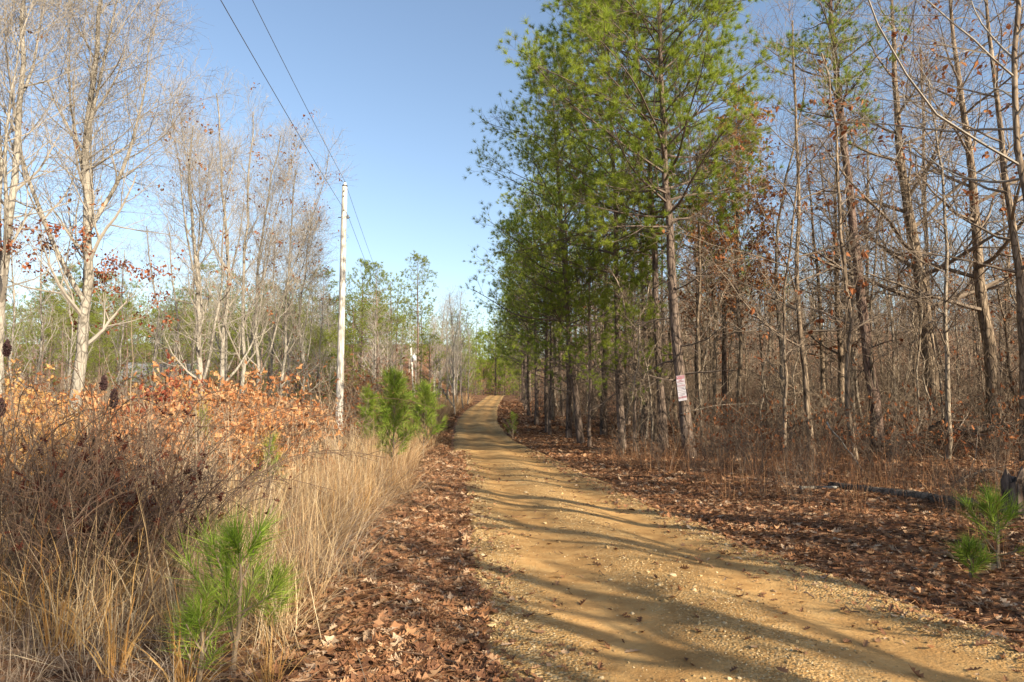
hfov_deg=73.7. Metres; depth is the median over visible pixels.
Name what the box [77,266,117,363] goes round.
pine tree
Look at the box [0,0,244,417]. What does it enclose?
bare tree
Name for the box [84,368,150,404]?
twiggy bush
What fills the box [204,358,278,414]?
twiggy bush
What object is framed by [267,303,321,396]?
pine tree
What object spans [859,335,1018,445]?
twiggy bush
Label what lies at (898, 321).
bare sapling
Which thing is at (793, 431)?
twiggy bush
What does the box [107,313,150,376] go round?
pine tree
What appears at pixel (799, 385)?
twiggy bush
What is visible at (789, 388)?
twiggy bush
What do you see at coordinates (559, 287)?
pine tree
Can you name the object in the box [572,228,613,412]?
bare tree
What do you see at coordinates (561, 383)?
pine tree
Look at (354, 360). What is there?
pine tree
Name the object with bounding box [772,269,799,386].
bare sapling
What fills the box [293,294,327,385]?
pine tree
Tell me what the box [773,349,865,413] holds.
twiggy bush
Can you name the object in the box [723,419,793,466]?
twiggy bush
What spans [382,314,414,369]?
pine tree
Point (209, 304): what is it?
pine tree
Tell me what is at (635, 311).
pine tree
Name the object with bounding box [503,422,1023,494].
fallen leaves
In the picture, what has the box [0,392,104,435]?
leafy shrub
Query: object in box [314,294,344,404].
bare tree
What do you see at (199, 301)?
bare tree
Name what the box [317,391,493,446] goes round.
dry grass
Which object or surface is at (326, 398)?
twiggy bush
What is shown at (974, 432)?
fallen log
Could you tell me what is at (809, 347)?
bare sapling
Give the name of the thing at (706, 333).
bare sapling
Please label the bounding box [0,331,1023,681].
ground
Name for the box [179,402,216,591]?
sapling stem
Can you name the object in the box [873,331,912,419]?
bare sapling
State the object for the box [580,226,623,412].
bare tree
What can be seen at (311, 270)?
bare tree
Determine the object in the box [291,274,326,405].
bare tree
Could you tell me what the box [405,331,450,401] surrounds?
pine tree
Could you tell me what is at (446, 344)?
bare tree
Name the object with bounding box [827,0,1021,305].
oak tree
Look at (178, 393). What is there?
leafy shrub
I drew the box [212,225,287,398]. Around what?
bare tree
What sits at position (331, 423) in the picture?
leafy shrub
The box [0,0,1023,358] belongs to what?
sky
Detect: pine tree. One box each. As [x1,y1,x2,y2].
[4,302,25,352]
[4,304,39,381]
[4,325,35,394]
[4,342,32,386]
[5,313,20,359]
[14,288,70,387]
[20,272,78,390]
[25,299,77,402]
[31,310,94,390]
[32,306,91,399]
[35,287,102,371]
[36,313,91,396]
[44,300,100,386]
[45,340,94,398]
[51,261,95,368]
[64,333,110,391]
[70,279,108,326]
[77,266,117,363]
[84,342,125,396]
[87,319,116,392]
[87,332,123,376]
[89,288,125,370]
[89,289,133,389]
[89,333,126,388]
[90,270,144,387]
[99,319,151,394]
[100,299,159,396]
[103,324,149,384]
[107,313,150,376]
[120,342,158,402]
[130,309,183,362]
[141,304,173,356]
[144,320,196,390]
[155,300,210,375]
[157,316,219,390]
[160,286,211,388]
[172,289,220,357]
[177,290,221,354]
[177,312,220,375]
[179,261,229,361]
[180,310,209,362]
[193,319,255,402]
[205,289,248,340]
[209,329,255,403]
[213,273,253,369]
[214,327,266,388]
[217,331,265,399]
[227,311,259,397]
[228,307,270,383]
[231,321,266,371]
[235,316,285,389]
[238,278,290,391]
[246,284,292,398]
[249,323,294,392]
[260,297,309,401]
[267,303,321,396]
[274,279,315,391]
[283,327,336,403]
[285,322,335,403]
[287,312,315,404]
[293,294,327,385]
[294,322,328,397]
[297,331,346,406]
[298,337,335,404]
[303,265,348,327]
[314,296,352,381]
[314,316,348,370]
[317,326,367,402]
[318,327,371,405]
[323,292,377,408]
[336,258,390,400]
[344,335,368,384]
[351,288,401,385]
[353,261,403,385]
[358,304,395,374]
[359,312,412,388]
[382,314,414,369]
[396,249,438,392]
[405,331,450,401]
[445,335,476,390]
[457,352,478,394]
[459,34,651,443]
[462,339,489,394]
[463,174,611,432]
[466,327,497,392]
[466,360,483,394]
[470,243,559,415]
[472,351,494,394]
[476,326,505,385]
[481,187,577,424]
[482,277,539,405]
[482,345,509,394]
[484,0,703,449]
[485,270,594,435]
[486,333,510,393]
[488,109,639,438]
[489,246,549,409]
[492,349,515,394]
[495,0,796,458]
[495,289,544,400]
[496,339,519,386]
[500,351,519,394]
[503,323,539,396]
[506,355,534,389]
[510,356,543,393]
[510,362,529,400]
[511,246,637,446]
[530,241,555,402]
[535,0,731,452]
[537,192,577,415]
[561,202,609,419]
[563,262,683,452]
[579,130,650,434]
[593,148,661,423]
[594,145,680,437]
[633,184,682,416]
[660,103,735,433]
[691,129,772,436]
[706,186,754,399]
[749,0,913,452]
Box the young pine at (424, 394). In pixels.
[407,377,449,455]
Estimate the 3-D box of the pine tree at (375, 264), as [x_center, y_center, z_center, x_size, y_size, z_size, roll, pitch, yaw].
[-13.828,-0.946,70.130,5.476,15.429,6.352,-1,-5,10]
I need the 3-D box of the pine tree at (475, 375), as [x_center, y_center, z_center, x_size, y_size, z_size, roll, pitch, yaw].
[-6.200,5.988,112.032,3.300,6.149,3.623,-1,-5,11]
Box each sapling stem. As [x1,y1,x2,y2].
[125,314,137,435]
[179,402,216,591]
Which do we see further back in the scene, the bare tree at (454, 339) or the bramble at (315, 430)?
the bare tree at (454, 339)
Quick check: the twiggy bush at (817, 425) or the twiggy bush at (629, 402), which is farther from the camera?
the twiggy bush at (629, 402)
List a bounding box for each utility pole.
[336,181,349,442]
[410,344,415,390]
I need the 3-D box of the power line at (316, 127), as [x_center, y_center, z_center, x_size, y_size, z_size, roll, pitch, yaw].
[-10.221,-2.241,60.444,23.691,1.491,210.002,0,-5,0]
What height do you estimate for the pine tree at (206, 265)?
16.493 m
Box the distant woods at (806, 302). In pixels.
[496,262,1015,401]
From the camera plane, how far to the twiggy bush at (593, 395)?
32.25 m
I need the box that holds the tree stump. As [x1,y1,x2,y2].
[999,466,1023,516]
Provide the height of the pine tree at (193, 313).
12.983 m
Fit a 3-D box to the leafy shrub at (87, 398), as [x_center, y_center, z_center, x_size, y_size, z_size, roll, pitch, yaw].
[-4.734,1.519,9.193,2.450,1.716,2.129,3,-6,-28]
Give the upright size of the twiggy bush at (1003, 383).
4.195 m
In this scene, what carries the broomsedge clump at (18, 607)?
on the ground at (478, 397)
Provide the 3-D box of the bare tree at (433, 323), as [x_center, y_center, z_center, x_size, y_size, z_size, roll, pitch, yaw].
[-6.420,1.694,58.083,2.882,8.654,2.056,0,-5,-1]
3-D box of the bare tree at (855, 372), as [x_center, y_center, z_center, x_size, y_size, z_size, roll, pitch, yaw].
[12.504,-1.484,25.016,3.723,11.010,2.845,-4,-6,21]
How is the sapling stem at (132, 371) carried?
on the ground at (478, 397)
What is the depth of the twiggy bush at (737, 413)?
24.26 m
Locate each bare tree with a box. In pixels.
[0,0,126,397]
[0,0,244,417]
[1,221,49,397]
[10,217,68,393]
[45,242,102,400]
[96,237,142,390]
[125,64,305,391]
[126,48,283,399]
[127,209,185,390]
[142,216,217,398]
[167,226,217,393]
[179,72,329,402]
[193,105,357,397]
[194,188,257,388]
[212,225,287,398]
[248,145,347,417]
[249,221,296,409]
[261,243,311,396]
[268,203,353,406]
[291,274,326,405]
[306,290,336,402]
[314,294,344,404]
[382,338,397,378]
[394,339,407,392]
[421,314,449,403]
[424,297,452,401]
[435,286,468,387]
[438,303,455,394]
[439,305,465,414]
[441,296,469,402]
[443,287,472,401]
[450,306,472,407]
[461,330,476,403]
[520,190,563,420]
[530,246,568,406]
[557,271,599,393]
[558,263,597,375]
[561,238,596,421]
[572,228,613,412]
[578,286,599,408]
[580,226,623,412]
[583,282,609,389]
[594,223,638,365]
[596,86,693,441]
[608,219,661,428]
[618,250,666,420]
[623,251,667,354]
[629,232,684,423]
[633,184,694,429]
[667,235,702,372]
[668,255,700,414]
[677,116,772,419]
[679,172,746,397]
[680,218,733,419]
[683,237,734,427]
[704,293,721,390]
[708,248,751,417]
[715,65,843,440]
[718,235,761,387]
[718,268,761,422]
[721,262,764,404]
[725,254,752,360]
[735,231,789,440]
[742,277,777,371]
[744,251,775,361]
[744,276,791,429]
[746,131,837,457]
[746,242,795,412]
[747,305,768,404]
[756,268,776,366]
[760,293,790,420]
[768,238,803,354]
[779,33,925,459]
[782,289,798,364]
[791,137,863,380]
[793,225,828,385]
[793,302,820,400]
[794,256,824,377]
[804,224,850,381]
[807,128,890,426]
[807,158,907,436]
[809,198,869,408]
[809,293,832,401]
[812,248,861,396]
[818,88,913,342]
[823,242,861,403]
[825,195,891,397]
[826,168,916,451]
[855,244,901,397]
[864,260,900,373]
[868,170,914,416]
[870,168,959,413]
[870,212,910,374]
[871,214,918,420]
[875,152,969,418]
[877,265,912,373]
[880,270,918,377]
[882,253,940,395]
[885,56,999,459]
[901,217,959,400]
[913,286,954,365]
[931,230,975,365]
[932,237,983,412]
[933,273,959,398]
[940,192,1012,410]
[941,287,982,407]
[942,286,974,375]
[948,278,969,378]
[949,232,976,376]
[950,209,1004,376]
[950,245,1003,421]
[952,289,978,369]
[958,167,1023,392]
[965,212,1018,415]
[967,189,1022,408]
[976,142,1023,343]
[979,157,1023,403]
[984,182,1023,321]
[985,250,1017,370]
[990,263,1017,390]
[999,99,1023,229]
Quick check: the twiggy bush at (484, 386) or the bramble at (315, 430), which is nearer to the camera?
the bramble at (315, 430)
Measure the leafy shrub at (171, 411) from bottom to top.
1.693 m
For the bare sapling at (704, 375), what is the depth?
30.30 m
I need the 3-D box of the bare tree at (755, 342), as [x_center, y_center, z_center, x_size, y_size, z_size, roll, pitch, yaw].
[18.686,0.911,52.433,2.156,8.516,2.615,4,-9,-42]
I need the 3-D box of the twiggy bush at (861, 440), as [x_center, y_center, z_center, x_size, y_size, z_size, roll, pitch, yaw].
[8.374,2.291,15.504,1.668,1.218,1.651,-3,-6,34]
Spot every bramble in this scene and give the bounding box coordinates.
[0,374,152,560]
[1,355,71,553]
[10,418,178,609]
[16,383,123,603]
[21,457,196,647]
[32,383,217,603]
[77,362,232,563]
[80,443,275,627]
[112,382,216,572]
[132,429,335,612]
[136,463,277,643]
[144,367,266,598]
[165,398,369,553]
[173,424,381,607]
[202,406,385,553]
[257,396,443,519]
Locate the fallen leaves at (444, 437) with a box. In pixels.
[377,402,474,463]
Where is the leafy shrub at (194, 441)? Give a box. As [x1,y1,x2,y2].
[0,371,383,557]
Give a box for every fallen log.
[828,482,977,508]
[865,393,1018,459]
[886,386,992,456]
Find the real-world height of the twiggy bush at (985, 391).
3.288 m
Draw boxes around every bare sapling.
[523,312,541,415]
[555,355,566,415]
[577,313,599,409]
[582,310,600,396]
[593,205,666,441]
[603,265,671,453]
[619,307,669,450]
[620,280,662,452]
[624,202,701,448]
[654,279,687,442]
[678,305,694,412]
[680,276,717,407]
[681,276,729,387]
[686,307,710,400]
[687,278,732,453]
[689,325,720,427]
[692,248,744,424]
[701,266,753,428]
[727,310,761,411]
[739,280,794,450]
[745,327,764,404]
[751,295,788,416]
[765,268,817,402]
[770,286,823,450]
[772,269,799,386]
[789,309,824,422]
[807,211,899,423]
[816,209,879,378]
[819,254,862,376]
[862,238,923,420]
[871,138,954,453]
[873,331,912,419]
[881,128,984,449]
[881,211,962,424]
[882,301,931,431]
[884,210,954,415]
[886,311,908,417]
[888,293,918,390]
[892,259,953,442]
[920,333,956,399]
[937,277,983,392]
[941,257,987,404]
[941,307,963,393]
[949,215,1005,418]
[980,217,1021,368]
[983,284,1018,397]
[993,304,1017,396]
[994,266,1018,377]
[996,265,1018,392]
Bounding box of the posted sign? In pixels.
[676,375,686,400]
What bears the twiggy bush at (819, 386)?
on the ground at (478, 397)
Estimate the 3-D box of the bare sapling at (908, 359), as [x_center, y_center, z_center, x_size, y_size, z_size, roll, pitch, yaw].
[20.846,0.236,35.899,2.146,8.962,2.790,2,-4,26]
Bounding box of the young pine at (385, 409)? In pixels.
[372,365,422,468]
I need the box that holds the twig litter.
[114,460,1023,681]
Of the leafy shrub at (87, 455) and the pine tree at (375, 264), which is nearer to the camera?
the leafy shrub at (87, 455)
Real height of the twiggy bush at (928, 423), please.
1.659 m
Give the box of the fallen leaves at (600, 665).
[455,449,1023,681]
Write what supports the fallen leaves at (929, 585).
on the ground at (478, 397)
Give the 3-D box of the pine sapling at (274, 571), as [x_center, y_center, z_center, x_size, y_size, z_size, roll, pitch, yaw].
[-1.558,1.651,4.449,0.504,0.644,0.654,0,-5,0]
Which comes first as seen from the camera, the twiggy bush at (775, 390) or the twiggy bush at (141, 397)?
the twiggy bush at (141, 397)
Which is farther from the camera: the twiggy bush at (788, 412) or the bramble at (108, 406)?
the twiggy bush at (788, 412)
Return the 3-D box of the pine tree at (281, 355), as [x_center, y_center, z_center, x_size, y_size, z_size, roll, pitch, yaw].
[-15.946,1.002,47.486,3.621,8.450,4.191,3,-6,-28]
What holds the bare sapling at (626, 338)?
on the ground at (478, 397)
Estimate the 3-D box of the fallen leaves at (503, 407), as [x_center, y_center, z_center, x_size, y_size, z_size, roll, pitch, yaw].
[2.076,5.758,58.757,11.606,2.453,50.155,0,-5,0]
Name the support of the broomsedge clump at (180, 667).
on the ground at (478, 397)
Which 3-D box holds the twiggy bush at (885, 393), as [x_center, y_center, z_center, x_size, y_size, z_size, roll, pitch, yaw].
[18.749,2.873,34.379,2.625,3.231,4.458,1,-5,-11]
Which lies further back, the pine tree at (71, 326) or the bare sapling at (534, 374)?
the pine tree at (71, 326)
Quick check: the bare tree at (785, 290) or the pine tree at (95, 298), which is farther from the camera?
the pine tree at (95, 298)
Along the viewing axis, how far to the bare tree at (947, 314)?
49.49 m
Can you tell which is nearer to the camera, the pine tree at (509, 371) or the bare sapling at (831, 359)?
the bare sapling at (831, 359)
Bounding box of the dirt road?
[453,395,1023,681]
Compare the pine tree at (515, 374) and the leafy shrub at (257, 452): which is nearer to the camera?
the leafy shrub at (257, 452)
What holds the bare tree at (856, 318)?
on the ground at (478, 397)
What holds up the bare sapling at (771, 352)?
on the ground at (478, 397)
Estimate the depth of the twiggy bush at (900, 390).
40.11 m
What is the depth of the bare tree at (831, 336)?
40.38 m
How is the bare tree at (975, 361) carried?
on the ground at (478, 397)
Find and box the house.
[116,362,211,398]
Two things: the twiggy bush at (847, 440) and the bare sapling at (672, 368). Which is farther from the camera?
the bare sapling at (672, 368)
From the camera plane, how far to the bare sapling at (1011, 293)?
21.72 m
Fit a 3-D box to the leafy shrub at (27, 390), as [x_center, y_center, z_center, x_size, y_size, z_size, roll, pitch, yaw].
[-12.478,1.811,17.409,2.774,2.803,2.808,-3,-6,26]
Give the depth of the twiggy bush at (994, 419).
17.93 m
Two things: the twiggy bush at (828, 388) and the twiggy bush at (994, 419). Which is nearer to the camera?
the twiggy bush at (994, 419)
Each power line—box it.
[220,0,408,351]
[252,0,402,333]
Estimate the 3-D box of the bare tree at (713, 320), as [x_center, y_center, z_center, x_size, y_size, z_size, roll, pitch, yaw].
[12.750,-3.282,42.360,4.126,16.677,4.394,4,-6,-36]
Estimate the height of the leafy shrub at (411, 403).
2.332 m
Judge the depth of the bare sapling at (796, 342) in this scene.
28.74 m
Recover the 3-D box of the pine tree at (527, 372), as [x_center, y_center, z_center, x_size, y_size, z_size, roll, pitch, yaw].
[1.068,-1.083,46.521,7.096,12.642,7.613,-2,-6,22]
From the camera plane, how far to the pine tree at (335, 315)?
80.38 m
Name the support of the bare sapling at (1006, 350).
on the ground at (478, 397)
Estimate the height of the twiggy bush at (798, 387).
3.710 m
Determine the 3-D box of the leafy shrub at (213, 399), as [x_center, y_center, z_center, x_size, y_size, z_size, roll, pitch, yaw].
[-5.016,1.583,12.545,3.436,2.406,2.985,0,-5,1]
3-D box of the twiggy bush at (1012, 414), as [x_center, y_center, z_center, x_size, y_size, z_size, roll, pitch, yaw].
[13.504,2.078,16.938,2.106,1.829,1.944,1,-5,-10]
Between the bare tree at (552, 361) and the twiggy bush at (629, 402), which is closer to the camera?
the twiggy bush at (629, 402)
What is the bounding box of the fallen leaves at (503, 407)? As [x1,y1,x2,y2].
[442,388,668,434]
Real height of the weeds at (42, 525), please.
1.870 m
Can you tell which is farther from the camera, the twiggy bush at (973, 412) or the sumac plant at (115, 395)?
the twiggy bush at (973, 412)
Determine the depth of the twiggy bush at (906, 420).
16.87 m
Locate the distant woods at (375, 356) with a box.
[4,280,465,400]
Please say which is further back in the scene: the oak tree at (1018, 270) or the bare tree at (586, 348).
the bare tree at (586, 348)
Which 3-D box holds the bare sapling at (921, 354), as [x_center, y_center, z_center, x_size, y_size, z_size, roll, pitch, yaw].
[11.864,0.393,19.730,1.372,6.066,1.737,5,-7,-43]
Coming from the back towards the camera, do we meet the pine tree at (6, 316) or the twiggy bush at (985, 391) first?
the pine tree at (6, 316)
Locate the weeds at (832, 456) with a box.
[587,412,1023,511]
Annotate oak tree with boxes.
[620,114,788,448]
[629,0,983,455]
[664,193,734,391]
[683,75,792,441]
[721,0,1023,264]
[727,107,941,436]
[749,0,1023,446]
[759,69,955,423]
[812,0,1023,449]
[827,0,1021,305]
[846,0,1023,460]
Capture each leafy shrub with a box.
[0,367,54,451]
[0,371,383,557]
[0,378,71,499]
[0,384,69,485]
[0,391,89,527]
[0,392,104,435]
[0,400,186,512]
[0,436,221,610]
[1,408,229,577]
[1,455,46,513]
[4,358,77,437]
[6,391,198,499]
[8,364,142,440]
[15,383,151,430]
[25,408,291,591]
[43,387,140,430]
[43,403,130,500]
[63,390,254,484]
[76,391,257,486]
[81,376,248,479]
[81,391,165,422]
[85,383,173,443]
[108,350,219,459]
[131,357,216,423]
[134,361,329,462]
[135,377,219,423]
[143,370,232,431]
[160,363,309,445]
[171,361,292,418]
[178,406,316,486]
[187,369,346,457]
[213,408,294,485]
[229,398,313,458]
[236,383,331,441]
[269,390,315,443]
[276,443,338,477]
[287,394,345,458]
[293,398,356,427]
[293,400,363,449]
[327,392,379,433]
[347,384,391,436]
[374,385,422,413]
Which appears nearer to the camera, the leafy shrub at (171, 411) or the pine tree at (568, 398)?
the leafy shrub at (171, 411)
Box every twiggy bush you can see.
[4,353,54,394]
[5,367,63,403]
[7,373,116,409]
[29,368,87,391]
[34,356,125,400]
[49,389,131,412]
[59,347,140,412]
[63,372,150,403]
[63,372,188,410]
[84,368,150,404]
[87,384,173,405]
[117,384,174,408]
[120,354,229,404]
[160,365,246,397]
[203,366,272,392]
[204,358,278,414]
[231,368,284,394]
[260,366,294,406]
[273,371,302,395]
[285,348,392,435]
[300,377,363,423]
[307,363,390,431]
[312,346,413,437]
[333,381,381,407]
[345,361,386,386]
[357,362,427,412]
[471,377,488,394]
[486,379,509,394]
[505,365,560,416]
[530,376,597,427]
[537,372,615,429]
[538,374,566,416]
[549,332,695,436]
[554,358,614,413]
[572,362,637,425]
[572,380,613,415]
[582,321,700,427]
[582,360,637,434]
[601,351,672,423]
[607,374,655,429]
[608,368,751,455]
[612,367,702,434]
[654,336,707,416]
[655,353,759,425]
[662,335,772,408]
[664,378,708,421]
[665,390,743,446]
[669,392,747,449]
[684,326,818,422]
[684,394,742,455]
[687,432,743,468]
[688,382,734,412]
[690,342,793,408]
[691,380,779,431]
[691,409,739,451]
[693,324,818,414]
[694,343,790,403]
[695,405,746,449]
[699,394,800,467]
[704,393,775,449]
[706,397,758,438]
[706,401,758,449]
[716,369,787,438]
[720,394,797,443]
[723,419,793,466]
[727,393,790,429]
[730,363,787,413]
[736,419,787,450]
[738,331,957,449]
[742,361,819,412]
[744,369,816,416]
[746,364,863,428]
[751,361,837,425]
[752,369,817,434]
[752,397,815,442]
[761,392,841,449]
[765,384,842,450]
[766,385,844,454]
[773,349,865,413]
[773,416,803,444]
[774,359,850,412]
[774,387,839,439]
[775,386,859,446]
[778,353,878,394]
[778,390,864,457]
[789,383,864,431]
[798,398,875,452]
[799,391,878,449]
[802,410,864,461]
[810,346,880,429]
[810,391,884,451]
[812,371,902,424]
[813,370,862,409]
[815,420,869,453]
[818,362,920,407]
[825,426,874,454]
[837,419,921,466]
[842,413,898,438]
[856,358,954,411]
[856,417,900,439]
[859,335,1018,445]
[859,353,922,415]
[860,381,967,455]
[861,352,1004,443]
[862,360,943,421]
[863,366,911,416]
[866,425,931,459]
[876,349,983,399]
[878,367,951,423]
[882,406,925,448]
[883,388,977,461]
[883,413,945,448]
[884,387,936,445]
[884,411,944,450]
[889,388,975,413]
[895,373,985,427]
[899,370,981,414]
[899,397,976,455]
[902,359,978,407]
[907,355,1018,447]
[919,356,1018,444]
[919,424,974,459]
[922,383,1018,457]
[924,426,969,455]
[939,417,998,454]
[942,414,1023,464]
[951,392,1008,446]
[952,354,1017,416]
[952,367,985,417]
[953,399,1003,448]
[954,360,1013,418]
[954,414,1013,450]
[958,368,1018,423]
[960,422,1001,451]
[963,358,1018,421]
[967,353,1018,416]
[971,347,1018,419]
[971,420,1018,454]
[975,381,1023,457]
[998,398,1018,444]
[999,397,1018,445]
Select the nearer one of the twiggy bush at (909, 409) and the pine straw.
the pine straw
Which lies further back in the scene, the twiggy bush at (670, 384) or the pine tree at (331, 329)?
the pine tree at (331, 329)
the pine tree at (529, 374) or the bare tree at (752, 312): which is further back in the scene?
the pine tree at (529, 374)
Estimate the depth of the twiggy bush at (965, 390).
38.28 m
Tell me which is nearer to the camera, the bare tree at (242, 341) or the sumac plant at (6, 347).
the sumac plant at (6, 347)
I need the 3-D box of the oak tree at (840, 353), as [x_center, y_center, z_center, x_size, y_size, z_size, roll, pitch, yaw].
[12.808,-3.199,25.604,7.105,14.538,6.743,0,-5,0]
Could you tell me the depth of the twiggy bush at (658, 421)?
20.42 m
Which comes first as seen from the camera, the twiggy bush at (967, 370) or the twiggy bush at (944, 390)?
the twiggy bush at (944, 390)
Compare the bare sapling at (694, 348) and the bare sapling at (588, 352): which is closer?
the bare sapling at (694, 348)
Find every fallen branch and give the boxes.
[681,379,772,427]
[799,486,838,489]
[955,422,1023,482]
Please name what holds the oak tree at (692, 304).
on the ground at (478, 397)
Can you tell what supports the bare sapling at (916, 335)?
on the ground at (478, 397)
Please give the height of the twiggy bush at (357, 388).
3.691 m
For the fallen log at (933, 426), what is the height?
2.028 m
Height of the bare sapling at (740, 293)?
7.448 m
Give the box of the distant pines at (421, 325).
[4,245,885,395]
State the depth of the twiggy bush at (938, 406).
18.13 m
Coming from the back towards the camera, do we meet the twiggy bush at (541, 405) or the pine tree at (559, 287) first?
the twiggy bush at (541, 405)
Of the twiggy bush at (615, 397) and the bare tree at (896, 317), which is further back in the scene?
the bare tree at (896, 317)
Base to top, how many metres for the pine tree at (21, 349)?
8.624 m
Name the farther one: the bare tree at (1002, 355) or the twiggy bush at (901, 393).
the twiggy bush at (901, 393)
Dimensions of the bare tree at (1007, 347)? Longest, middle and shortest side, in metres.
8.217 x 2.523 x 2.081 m
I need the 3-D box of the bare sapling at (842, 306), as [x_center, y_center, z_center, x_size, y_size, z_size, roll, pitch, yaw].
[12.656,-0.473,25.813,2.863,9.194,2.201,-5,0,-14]
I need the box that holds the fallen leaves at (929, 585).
[596,473,1023,647]
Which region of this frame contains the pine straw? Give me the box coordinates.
[160,459,1023,681]
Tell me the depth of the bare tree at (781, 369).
24.36 m
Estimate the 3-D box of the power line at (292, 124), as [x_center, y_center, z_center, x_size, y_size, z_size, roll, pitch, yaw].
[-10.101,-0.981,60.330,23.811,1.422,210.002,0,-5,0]
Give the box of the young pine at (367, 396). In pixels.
[354,381,380,444]
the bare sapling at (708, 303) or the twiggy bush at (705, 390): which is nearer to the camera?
the bare sapling at (708, 303)
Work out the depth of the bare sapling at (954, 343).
45.34 m
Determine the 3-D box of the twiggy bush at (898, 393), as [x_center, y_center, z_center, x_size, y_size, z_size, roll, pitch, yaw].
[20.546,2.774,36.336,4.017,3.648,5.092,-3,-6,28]
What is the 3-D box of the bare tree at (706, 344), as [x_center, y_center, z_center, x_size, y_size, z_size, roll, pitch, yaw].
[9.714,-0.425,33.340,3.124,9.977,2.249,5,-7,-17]
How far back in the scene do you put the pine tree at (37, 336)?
53.15 m
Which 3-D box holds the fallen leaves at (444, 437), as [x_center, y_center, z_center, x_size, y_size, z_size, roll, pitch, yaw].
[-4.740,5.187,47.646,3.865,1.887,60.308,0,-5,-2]
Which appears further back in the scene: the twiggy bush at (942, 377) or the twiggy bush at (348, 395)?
the twiggy bush at (942, 377)
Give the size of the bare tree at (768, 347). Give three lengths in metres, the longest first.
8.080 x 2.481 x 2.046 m
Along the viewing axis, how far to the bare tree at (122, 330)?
32.69 m
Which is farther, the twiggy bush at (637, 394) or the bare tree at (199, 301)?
the twiggy bush at (637, 394)
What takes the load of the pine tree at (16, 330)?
on the ground at (478, 397)
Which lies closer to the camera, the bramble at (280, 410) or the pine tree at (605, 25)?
the bramble at (280, 410)
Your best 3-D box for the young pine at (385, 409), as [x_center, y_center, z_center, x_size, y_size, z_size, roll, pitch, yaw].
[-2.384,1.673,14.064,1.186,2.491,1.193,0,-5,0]
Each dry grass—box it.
[0,403,567,681]
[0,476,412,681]
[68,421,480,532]
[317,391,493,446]
[585,420,1023,569]
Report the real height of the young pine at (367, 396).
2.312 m
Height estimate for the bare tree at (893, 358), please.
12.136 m
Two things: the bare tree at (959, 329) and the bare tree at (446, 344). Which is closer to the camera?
the bare tree at (959, 329)
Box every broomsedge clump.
[0,494,257,671]
[0,500,198,634]
[1,489,215,612]
[1,531,295,679]
[42,572,440,681]
[137,591,399,681]
[289,459,444,549]
[341,461,408,517]
[362,442,466,491]
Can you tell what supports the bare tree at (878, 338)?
on the ground at (478, 397)
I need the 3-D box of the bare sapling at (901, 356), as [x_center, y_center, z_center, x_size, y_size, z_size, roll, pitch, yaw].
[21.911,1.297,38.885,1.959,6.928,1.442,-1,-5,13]
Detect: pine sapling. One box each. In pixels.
[156,495,306,671]
[158,573,250,681]
[190,398,218,482]
[238,553,300,640]
[247,428,292,501]
[503,412,517,433]
[941,530,1006,578]
[953,481,1023,567]
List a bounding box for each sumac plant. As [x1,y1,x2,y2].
[0,398,11,579]
[2,339,15,554]
[99,375,116,512]
[109,388,127,526]
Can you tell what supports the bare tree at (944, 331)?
on the ground at (478, 397)
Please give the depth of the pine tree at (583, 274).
24.89 m
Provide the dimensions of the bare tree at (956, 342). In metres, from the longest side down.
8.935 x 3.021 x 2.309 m
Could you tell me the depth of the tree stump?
8.59 m
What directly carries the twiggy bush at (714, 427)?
on the ground at (478, 397)
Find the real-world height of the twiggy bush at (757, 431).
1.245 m
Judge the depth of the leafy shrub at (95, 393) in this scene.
17.22 m
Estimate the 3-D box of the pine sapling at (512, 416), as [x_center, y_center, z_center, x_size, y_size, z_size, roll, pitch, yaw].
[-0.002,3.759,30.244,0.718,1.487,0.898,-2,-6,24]
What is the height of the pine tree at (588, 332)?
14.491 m
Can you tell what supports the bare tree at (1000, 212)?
on the ground at (478, 397)
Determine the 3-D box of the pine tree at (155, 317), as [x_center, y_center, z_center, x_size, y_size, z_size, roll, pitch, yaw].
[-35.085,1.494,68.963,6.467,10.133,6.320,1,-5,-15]
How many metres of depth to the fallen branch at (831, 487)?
11.19 m
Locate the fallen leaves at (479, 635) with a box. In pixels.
[127,452,503,681]
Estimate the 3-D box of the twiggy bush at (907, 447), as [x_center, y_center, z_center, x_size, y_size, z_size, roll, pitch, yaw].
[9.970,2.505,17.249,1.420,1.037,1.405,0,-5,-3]
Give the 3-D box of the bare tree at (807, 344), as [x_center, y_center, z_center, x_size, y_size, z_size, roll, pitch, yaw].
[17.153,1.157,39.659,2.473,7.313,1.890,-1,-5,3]
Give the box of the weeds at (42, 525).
[0,358,279,633]
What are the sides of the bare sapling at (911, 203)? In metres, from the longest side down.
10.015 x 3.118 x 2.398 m

